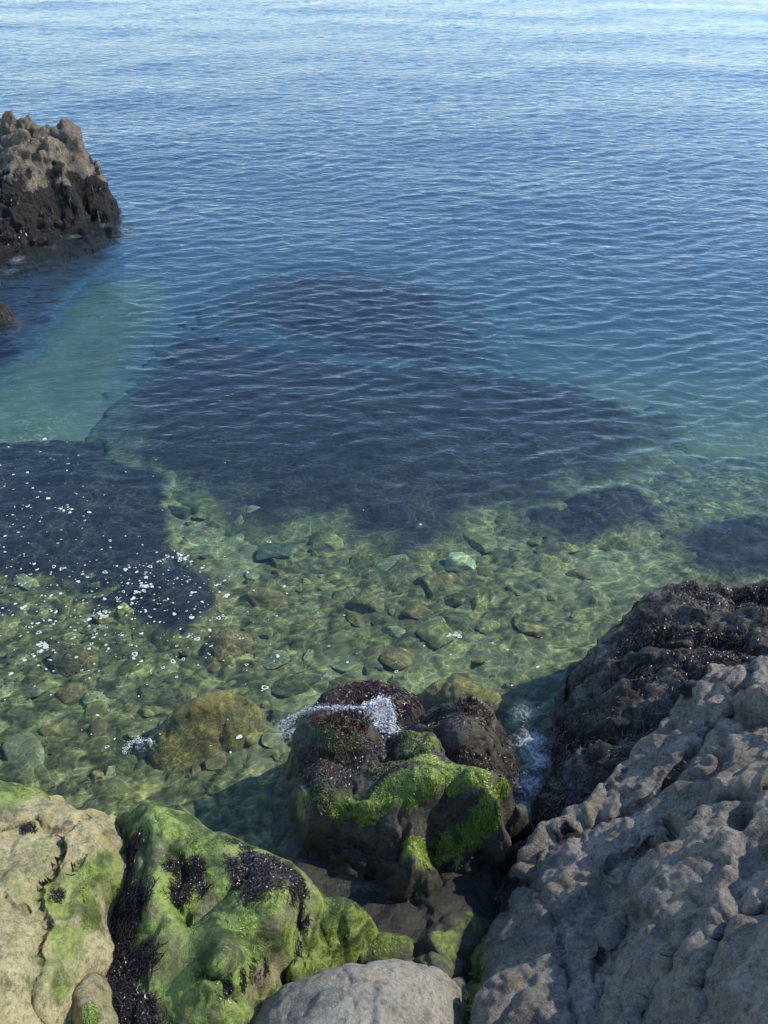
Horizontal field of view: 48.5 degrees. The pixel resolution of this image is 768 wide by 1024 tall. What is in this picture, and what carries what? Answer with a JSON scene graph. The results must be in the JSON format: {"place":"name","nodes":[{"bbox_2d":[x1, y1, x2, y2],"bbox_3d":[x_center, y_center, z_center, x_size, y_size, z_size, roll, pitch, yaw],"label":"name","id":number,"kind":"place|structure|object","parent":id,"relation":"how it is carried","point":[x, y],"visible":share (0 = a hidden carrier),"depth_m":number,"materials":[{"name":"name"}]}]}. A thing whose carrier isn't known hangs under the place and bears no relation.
{"place":"outdoors","nodes":[
{"label":"outdoors","id":0,"kind":"place"},
{"bbox_2d":[0,0,767,852],"bbox_3d":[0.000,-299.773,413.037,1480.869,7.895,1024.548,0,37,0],"label":"seabed","id":1,"kind":"structure","parent":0,"point":[674,334],"depth_m":24.06,"materials":[{"name":"stone"}]},
{"bbox_2d":[0,681,13,700],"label":"seabed stone","id":2,"kind":"object","parent":1,"relation":"on","point":[6,689],"visible":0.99,"depth_m":6.94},
{"bbox_2d":[0,598,29,636],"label":"submerged reef","id":3,"kind":"object","parent":1,"relation":"on","point":[8,624],"visible":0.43,"depth_m":7.71},
{"bbox_2d":[0,769,34,784],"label":"seabed stone","id":4,"kind":"object","parent":1,"relation":"on","point":[22,777],"visible":0.77,"depth_m":6.22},
{"bbox_2d":[1,732,44,770],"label":"seabed stone","id":5,"kind":"object","parent":1,"relation":"on","point":[23,751],"visible":0.91,"depth_m":6.39,"materials":[{"name":"stone"}]},
{"bbox_2d":[13,573,39,589],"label":"seabed stone","id":6,"kind":"object","parent":1,"relation":"on","point":[23,579],"visible":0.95,"depth_m":8.21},
{"bbox_2d":[27,607,39,615],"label":"seabed stone","id":7,"kind":"object","parent":1,"relation":"on","point":[32,611],"visible":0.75,"depth_m":7.80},
{"bbox_2d":[26,687,43,697],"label":"seabed stone","id":8,"kind":"object","parent":1,"relation":"on","point":[35,692],"visible":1,"depth_m":6.95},
{"bbox_2d":[39,723,64,737],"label":"seabed stone","id":9,"kind":"object","parent":1,"relation":"on","point":[52,729],"visible":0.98,"depth_m":6.58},
{"bbox_2d":[47,777,56,788],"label":"seabed stone","id":10,"kind":"object","parent":1,"relation":"on","point":[52,782],"visible":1,"depth_m":6.21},
{"bbox_2d":[0,780,127,1023],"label":"tan boulder","id":11,"kind":"object","parent":1,"relation":"on","point":[63,868],"visible":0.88,"depth_m":4.18,"materials":[{"name":"stone"}]},
{"bbox_2d":[57,598,72,615],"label":"seabed stone","id":12,"kind":"object","parent":1,"relation":"on","point":[62,609],"visible":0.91,"depth_m":7.85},
{"bbox_2d":[57,682,87,703],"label":"seabed stone","id":13,"kind":"object","parent":1,"relation":"on","point":[68,693],"visible":0.9,"depth_m":6.91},
{"bbox_2d":[66,736,78,746],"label":"seabed stone","id":14,"kind":"object","parent":1,"relation":"on","point":[72,742],"visible":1,"depth_m":6.52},
{"bbox_2d":[61,632,85,640],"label":"seabed stone","id":15,"kind":"object","parent":1,"relation":"on","point":[67,636],"visible":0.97,"depth_m":7.52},
{"bbox_2d":[49,642,98,677],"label":"submerged rock","id":16,"kind":"object","parent":1,"relation":"on","point":[63,663],"visible":0.99,"depth_m":7.19,"materials":[{"name":"stone"}]},
{"bbox_2d":[0,220,152,384],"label":"submerged reef","id":17,"kind":"object","parent":1,"relation":"on","point":[62,286],"visible":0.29,"depth_m":20.12},
{"bbox_2d":[80,624,92,633],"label":"seabed stone","id":18,"kind":"object","parent":1,"relation":"on","point":[86,629],"visible":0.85,"depth_m":7.59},
{"bbox_2d":[84,700,104,723],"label":"seabed stone","id":19,"kind":"object","parent":1,"relation":"on","point":[93,708],"visible":0.98,"depth_m":6.74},
{"bbox_2d":[71,972,118,1023],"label":"rock","id":20,"kind":"object","parent":1,"relation":"on","point":[92,997],"visible":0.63,"depth_m":3.91,"materials":[{"name":"stone"}]},
{"bbox_2d":[90,769,104,784],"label":"seabed stone","id":21,"kind":"object","parent":1,"relation":"on","point":[97,775],"visible":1,"depth_m":6.24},
{"bbox_2d":[89,719,106,735],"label":"seabed stone","id":22,"kind":"object","parent":1,"relation":"on","point":[97,726],"visible":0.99,"depth_m":6.61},
{"bbox_2d":[82,690,115,708],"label":"seabed stone","id":23,"kind":"object","parent":1,"relation":"on","point":[89,696],"visible":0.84,"depth_m":6.87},
{"bbox_2d":[92,613,110,623],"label":"seabed stone","id":24,"kind":"object","parent":1,"relation":"on","point":[96,617],"visible":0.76,"depth_m":7.70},
{"bbox_2d":[0,440,219,649],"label":"submerged reef","id":25,"kind":"object","parent":1,"relation":"on","point":[132,504],"visible":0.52,"depth_m":8.88},
{"bbox_2d":[105,765,115,779],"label":"seabed stone","id":26,"kind":"object","parent":1,"relation":"on","point":[110,772],"visible":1,"depth_m":6.28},
{"bbox_2d":[113,727,123,745],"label":"seabed stone","id":27,"kind":"object","parent":1,"relation":"on","point":[119,737],"visible":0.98,"depth_m":6.56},
{"bbox_2d":[115,602,133,618],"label":"seabed stone","id":28,"kind":"object","parent":1,"relation":"on","point":[122,611],"visible":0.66,"depth_m":7.77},
{"bbox_2d":[127,728,149,740],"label":"seabed stone","id":29,"kind":"object","parent":1,"relation":"on","point":[140,733],"visible":0.95,"depth_m":6.57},
{"bbox_2d":[133,759,146,769],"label":"seabed stone","id":30,"kind":"object","parent":1,"relation":"on","point":[141,764],"visible":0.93,"depth_m":6.33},
{"bbox_2d":[141,706,163,716],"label":"seabed stone","id":31,"kind":"object","parent":1,"relation":"on","point":[149,711],"visible":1,"depth_m":6.76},
{"bbox_2d":[168,505,190,519],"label":"seabed stone","id":32,"kind":"object","parent":1,"relation":"on","point":[180,513],"visible":0.76,"depth_m":9.46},
{"bbox_2d":[191,764,200,775],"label":"seabed stone","id":33,"kind":"object","parent":1,"relation":"on","point":[196,768],"visible":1,"depth_m":6.31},
{"bbox_2d":[191,513,205,519],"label":"seabed stone","id":34,"kind":"object","parent":1,"relation":"on","point":[198,516],"visible":0.99,"depth_m":9.41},
{"bbox_2d":[144,689,265,770],"bbox_3d":[-1.396,1.577,6.516,0.999,0.477,0.606,-13,39,-16],"label":"submerged rock","id":35,"kind":"object","parent":1,"relation":"on","point":[191,730],"visible":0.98,"depth_m":6.38,"materials":[{"name":"stone"}]},
{"bbox_2d":[199,553,214,558],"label":"seabed stone","id":36,"kind":"object","parent":1,"relation":"on","point":[209,556],"visible":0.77,"depth_m":8.60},
{"bbox_2d":[206,662,219,672],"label":"seabed stone","id":37,"kind":"object","parent":1,"relation":"on","point":[213,667],"visible":1,"depth_m":7.21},
{"bbox_2d":[204,753,226,770],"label":"seabed stone","id":38,"kind":"object","parent":1,"relation":"on","point":[216,762],"visible":1,"depth_m":6.36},
{"bbox_2d":[215,593,227,612],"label":"seabed stone","id":39,"kind":"object","parent":1,"relation":"on","point":[221,602],"visible":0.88,"depth_m":7.92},
{"bbox_2d":[105,799,339,1023],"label":"green boulder","id":40,"kind":"object","parent":1,"relation":"on","point":[208,926],"visible":0.8,"depth_m":4.25,"materials":[{"name":"stone"}]},
{"bbox_2d":[202,629,253,661],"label":"submerged rock","id":41,"kind":"object","parent":1,"relation":"on","point":[227,644],"visible":1,"depth_m":7.34,"materials":[{"name":"stone"}]},
{"bbox_2d":[244,730,258,745],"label":"seabed stone","id":42,"kind":"object","parent":1,"relation":"on","point":[251,739],"visible":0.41,"depth_m":6.51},
{"bbox_2d":[245,567,260,579],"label":"seabed stone","id":43,"kind":"object","parent":1,"relation":"on","point":[252,574],"visible":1,"depth_m":8.32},
{"bbox_2d":[246,587,282,609],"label":"seabed stone","id":44,"kind":"object","parent":1,"relation":"on","point":[267,598],"visible":0.97,"depth_m":7.93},
{"bbox_2d":[258,724,271,732],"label":"seabed stone","id":45,"kind":"object","parent":1,"relation":"on","point":[263,727],"visible":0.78,"depth_m":6.63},
{"bbox_2d":[257,628,273,638],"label":"seabed stone","id":46,"kind":"object","parent":1,"relation":"on","point":[266,633],"visible":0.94,"depth_m":7.56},
{"bbox_2d":[261,732,283,748],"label":"seabed stone","id":47,"kind":"object","parent":1,"relation":"on","point":[271,740],"visible":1,"depth_m":6.54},
{"bbox_2d":[255,541,293,561],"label":"seabed stone","id":48,"kind":"object","parent":1,"relation":"on","point":[267,552],"visible":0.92,"depth_m":8.63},
{"bbox_2d":[262,650,289,669],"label":"seabed stone","id":49,"kind":"object","parent":1,"relation":"on","point":[272,661],"visible":0.97,"depth_m":7.26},
{"bbox_2d":[270,710,284,726],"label":"seabed stone","id":50,"kind":"object","parent":1,"relation":"on","point":[277,717],"visible":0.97,"depth_m":6.71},
{"bbox_2d":[272,569,284,575],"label":"seabed stone","id":51,"kind":"object","parent":1,"relation":"on","point":[276,572],"visible":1,"depth_m":8.37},
{"bbox_2d":[270,558,287,568],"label":"seabed stone","id":52,"kind":"object","parent":1,"relation":"on","point":[278,563],"visible":0.96,"depth_m":8.48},
{"bbox_2d":[282,716,295,732],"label":"seabed stone","id":53,"kind":"object","parent":1,"relation":"on","point":[290,726],"visible":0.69,"depth_m":6.64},
{"bbox_2d":[271,669,322,697],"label":"seabed stone","id":54,"kind":"object","parent":1,"relation":"on","point":[295,684],"visible":1,"depth_m":7.00,"materials":[{"name":"stone"}]},
{"bbox_2d":[302,649,313,660],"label":"seabed stone","id":55,"kind":"object","parent":1,"relation":"on","point":[308,654],"visible":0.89,"depth_m":7.35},
{"bbox_2d":[298,619,318,632],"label":"seabed stone","id":56,"kind":"object","parent":1,"relation":"on","point":[308,623],"visible":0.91,"depth_m":7.68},
{"bbox_2d":[319,672,334,680],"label":"seabed stone","id":57,"kind":"object","parent":1,"relation":"on","point":[328,676],"visible":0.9,"depth_m":7.09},
{"bbox_2d":[319,583,335,590],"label":"seabed stone","id":58,"kind":"object","parent":1,"relation":"on","point":[327,586],"visible":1,"depth_m":8.14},
{"bbox_2d":[319,600,339,609],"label":"seabed stone","id":59,"kind":"object","parent":1,"relation":"on","point":[326,604],"visible":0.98,"depth_m":7.92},
{"bbox_2d":[321,534,343,551],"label":"seabed stone","id":60,"kind":"object","parent":1,"relation":"on","point":[334,542],"visible":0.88,"depth_m":8.79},
{"bbox_2d":[324,572,341,582],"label":"seabed stone","id":61,"kind":"object","parent":1,"relation":"on","point":[331,575],"visible":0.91,"depth_m":8.29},
{"bbox_2d":[328,674,356,689],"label":"seabed stone","id":62,"kind":"object","parent":1,"relation":"on","point":[340,680],"visible":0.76,"depth_m":7.05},
{"bbox_2d":[330,656,356,671],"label":"seabed stone","id":63,"kind":"object","parent":1,"relation":"on","point":[339,664],"visible":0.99,"depth_m":7.25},
{"bbox_2d":[176,263,522,383],"bbox_3d":[-0.084,-3.944,18.259,8.837,2.033,12.583,-25,44,-30],"label":"submerged reef","id":64,"kind":"object","parent":1,"relation":"on","point":[402,325],"visible":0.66,"depth_m":18.19},
{"bbox_2d":[320,896,378,965],"bbox_3d":[-0.277,2.499,4.874,0.767,0.942,0.616,0,37,0],"label":"green rock","id":65,"kind":"object","parent":1,"relation":"on","point":[349,930],"visible":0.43,"depth_m":4.63,"materials":[{"name":"stone"}]},
{"bbox_2d":[346,611,365,627],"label":"seabed stone","id":66,"kind":"object","parent":1,"relation":"on","point":[355,618],"visible":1,"depth_m":7.72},
{"bbox_2d":[252,958,464,1023],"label":"grey boulder","id":67,"kind":"object","parent":1,"relation":"on","point":[393,991],"visible":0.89,"depth_m":3.91,"materials":[{"name":"stone"}]},
{"bbox_2d":[349,551,373,562],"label":"seabed stone","id":68,"kind":"object","parent":1,"relation":"on","point":[360,556],"visible":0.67,"depth_m":8.60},
{"bbox_2d":[347,589,384,613],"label":"seabed stone","id":69,"kind":"object","parent":1,"relation":"on","point":[364,601],"visible":0.99,"depth_m":7.83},
{"bbox_2d":[363,666,371,674],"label":"seabed stone","id":70,"kind":"object","parent":1,"relation":"on","point":[367,670],"visible":1,"depth_m":7.18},
{"bbox_2d":[311,679,426,732],"bbox_3d":[-0.113,1.533,6.596,0.971,0.451,0.652,0,37,0],"label":"submerged rock","id":71,"kind":"object","parent":1,"relation":"on","point":[412,709],"visible":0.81,"depth_m":6.48,"materials":[{"name":"stone"}]},
{"bbox_2d":[364,650,382,660],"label":"seabed stone","id":72,"kind":"object","parent":1,"relation":"on","point":[375,654],"visible":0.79,"depth_m":7.33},
{"bbox_2d":[372,615,391,625],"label":"seabed stone","id":73,"kind":"object","parent":1,"relation":"on","point":[382,620],"visible":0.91,"depth_m":7.71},
{"bbox_2d":[357,932,414,963],"bbox_3d":[-0.056,2.646,4.944,0.773,0.623,0.506,0,37,0],"label":"green rock","id":74,"kind":"object","parent":1,"relation":"on","point":[384,945],"visible":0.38,"depth_m":4.75,"materials":[{"name":"stone"}]},
{"bbox_2d":[84,320,692,595],"bbox_3d":[0.087,-1.329,13.163,11.846,2.844,14.045,0,37,0],"label":"submerged reef","id":75,"kind":"object","parent":1,"relation":"on","point":[382,464],"visible":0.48,"depth_m":11.24},
{"bbox_2d":[371,554,408,570],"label":"seabed stone","id":76,"kind":"object","parent":1,"relation":"on","point":[386,564],"visible":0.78,"depth_m":8.48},
{"bbox_2d":[273,837,507,983],"bbox_3d":[0.042,2.547,5.157,1.902,0.724,1.585,0,37,0],"label":"gully rock","id":77,"kind":"object","parent":1,"relation":"on","point":[452,919],"visible":0.31,"depth_m":5.05,"materials":[{"name":"stone"}]},
{"bbox_2d":[382,626,405,637],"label":"seabed stone","id":78,"kind":"object","parent":1,"relation":"on","point":[395,631],"visible":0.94,"depth_m":7.58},
{"bbox_2d":[380,647,413,670],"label":"seabed stone","id":79,"kind":"object","parent":1,"relation":"on","point":[398,658],"visible":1,"depth_m":7.25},
{"bbox_2d":[270,708,533,905],"bbox_3d":[0.067,1.940,5.609,2.094,1.149,1.461,17,40,22],"label":"mossy boulder","id":80,"kind":"object","parent":1,"relation":"on","point":[408,816],"visible":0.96,"depth_m":5.29,"materials":[{"name":"stone"}]},
{"bbox_2d":[278,696,400,729],"bbox_3d":[-0.310,1.421,5.992,0.904,0.428,0.320,12,39,16],"label":"splash","id":81,"kind":"object","parent":80,"relation":"on","point":[365,706],"visible":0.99,"depth_m":5.83,"materials":[{"name":"white liquid"}]},
{"bbox_2d":[359,687,404,741],"bbox_3d":[0.040,1.385,5.794,0.638,0.289,0.424,29,45,32],"label":"splash","id":82,"kind":"object","parent":80,"relation":"on","point":[377,724],"visible":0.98,"depth_m":5.80,"materials":[{"name":"white liquid"}]},
{"bbox_2d":[401,604,432,619],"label":"seabed stone","id":83,"kind":"object","parent":1,"relation":"on","point":[416,611],"visible":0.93,"depth_m":7.77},
{"bbox_2d":[416,575,438,598],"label":"seabed stone","id":84,"kind":"object","parent":1,"relation":"on","point":[429,584],"visible":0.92,"depth_m":8.07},
{"bbox_2d":[414,951,453,978],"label":"dark rock","id":85,"kind":"object","parent":1,"relation":"on","point":[441,962],"visible":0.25,"depth_m":4.66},
{"bbox_2d":[416,616,454,648],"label":"seabed stone","id":86,"kind":"object","parent":1,"relation":"on","point":[433,632],"visible":0.98,"depth_m":7.53,"materials":[{"name":"stone"}]},
{"bbox_2d":[432,572,457,586],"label":"seabed stone","id":87,"kind":"object","parent":1,"relation":"on","point":[446,579],"visible":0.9,"depth_m":8.20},
{"bbox_2d":[444,593,465,606],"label":"seabed stone","id":88,"kind":"object","parent":1,"relation":"on","point":[454,600],"visible":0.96,"depth_m":7.92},
{"bbox_2d":[444,552,476,571],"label":"seabed stone","id":89,"kind":"object","parent":1,"relation":"on","point":[457,561],"visible":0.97,"depth_m":8.40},
{"bbox_2d":[418,674,504,718],"bbox_3d":[0.602,1.469,6.782,0.762,0.330,0.432,0,37,0],"label":"submerged rock","id":90,"kind":"object","parent":1,"relation":"on","point":[451,689],"visible":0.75,"depth_m":6.72,"materials":[{"name":"stone"}]},
{"bbox_2d":[406,693,525,803],"bbox_3d":[0.482,1.739,6.045,1.212,0.946,1.186,0,37,0],"label":"dark boulder","id":91,"kind":"object","parent":1,"relation":"on","point":[468,729],"visible":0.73,"depth_m":5.81,"materials":[{"name":"stone"}]},
{"bbox_2d":[470,655,486,664],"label":"seabed stone","id":92,"kind":"object","parent":1,"relation":"on","point":[478,659],"visible":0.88,"depth_m":7.25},
{"bbox_2d":[472,595,486,612],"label":"seabed stone","id":93,"kind":"object","parent":1,"relation":"on","point":[479,603],"visible":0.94,"depth_m":7.89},
{"bbox_2d":[463,530,497,552],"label":"seabed stone","id":94,"kind":"object","parent":1,"relation":"on","point":[479,542],"visible":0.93,"depth_m":8.81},
{"bbox_2d":[476,566,492,576],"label":"seabed stone","id":95,"kind":"object","parent":1,"relation":"on","point":[485,571],"visible":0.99,"depth_m":8.37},
{"bbox_2d":[476,619,499,634],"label":"seabed stone","id":96,"kind":"object","parent":1,"relation":"on","point":[486,626],"visible":1,"depth_m":7.64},
{"bbox_2d":[507,584,521,594],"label":"seabed stone","id":97,"kind":"object","parent":1,"relation":"on","point":[511,588],"visible":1,"depth_m":8.09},
{"bbox_2d":[512,613,526,627],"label":"seabed stone","id":98,"kind":"object","parent":1,"relation":"on","point":[518,618],"visible":0.91,"depth_m":7.70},
{"bbox_2d":[516,751,531,763],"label":"seabed stone","id":99,"kind":"object","parent":1,"relation":"on","point":[524,757],"visible":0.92,"depth_m":6.41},
{"bbox_2d":[516,622,542,634],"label":"seabed stone","id":100,"kind":"object","parent":1,"relation":"on","point":[527,628],"visible":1,"depth_m":7.58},
{"bbox_2d":[526,538,540,545],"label":"seabed stone","id":101,"kind":"object","parent":1,"relation":"on","point":[533,541],"visible":1,"depth_m":8.91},
{"bbox_2d":[532,555,563,572],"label":"seabed stone","id":102,"kind":"object","parent":1,"relation":"on","point":[546,563],"visible":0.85,"depth_m":8.47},
{"bbox_2d":[547,592,557,600],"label":"seabed stone","id":103,"kind":"object","parent":1,"relation":"on","point":[552,596],"visible":1,"depth_m":8.02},
{"bbox_2d":[554,501,567,509],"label":"seabed stone","id":104,"kind":"object","parent":1,"relation":"on","point":[560,505],"visible":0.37,"depth_m":9.59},
{"bbox_2d":[560,542,579,552],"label":"seabed stone","id":105,"kind":"object","parent":1,"relation":"on","point":[572,548],"visible":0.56,"depth_m":8.75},
{"bbox_2d":[565,568,593,580],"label":"seabed stone","id":106,"kind":"object","parent":1,"relation":"on","point":[581,574],"visible":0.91,"depth_m":8.33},
{"bbox_2d":[494,484,678,561],"bbox_3d":[2.052,0.276,9.377,3.542,0.666,2.475,-31,47,-34],"label":"submerged reef","id":107,"kind":"object","parent":1,"relation":"on","point":[617,517],"visible":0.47,"depth_m":9.24},
{"bbox_2d":[452,654,767,1023],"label":"rock outcrop","id":108,"kind":"object","parent":1,"relation":"on","point":[633,889],"visible":0.95,"depth_m":4.30,"materials":[{"name":"stone"}]},
{"bbox_2d":[521,579,767,829],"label":"seaweed rock","id":109,"kind":"object","parent":1,"relation":"on","point":[617,695],"visible":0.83,"depth_m":5.92,"materials":[{"name":"stone"}]},
{"bbox_2d":[652,509,767,588],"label":"submerged reef","id":110,"kind":"object","parent":1,"relation":"on","point":[736,543],"visible":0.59,"depth_m":8.77},
{"bbox_2d":[0,0,767,789],"bbox_3d":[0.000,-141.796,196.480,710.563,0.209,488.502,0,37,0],"label":"sea","id":111,"kind":"structure","parent":0,"point":[670,4],"depth_m":30.41,"materials":[{"name":"liquid"}]},
{"bbox_2d":[0,301,22,335],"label":"sea rock","id":112,"kind":"object","parent":111,"relation":"in","point":[7,316],"visible":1,"depth_m":11.88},
{"bbox_2d":[0,111,134,287],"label":"sea rock","id":113,"kind":"object","parent":111,"relation":"in","point":[56,197],"visible":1,"depth_m":14.62,"materials":[{"name":"stone"}]},
{"bbox_2d":[122,731,152,753],"bbox_3d":[-1.769,1.615,6.027,0.261,0.163,0.154,-23,43,-27],"label":"splash","id":114,"kind":"object","parent":111,"relation":"on","point":[139,740],"visible":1,"depth_m":6.07,"materials":[{"name":"white liquid"}]},
{"bbox_2d":[0,437,713,774],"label":"foam flecks","id":115,"kind":"object","parent":111,"relation":"on","point":[132,603],"visible":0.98,"depth_m":7.19,"materials":[{"name":"liquid"}]},
{"bbox_2d":[504,704,547,730],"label":"seabed stone","id":116,"kind":"object","parent":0,"point":[522,717],"visible":0.98,"depth_m":6.68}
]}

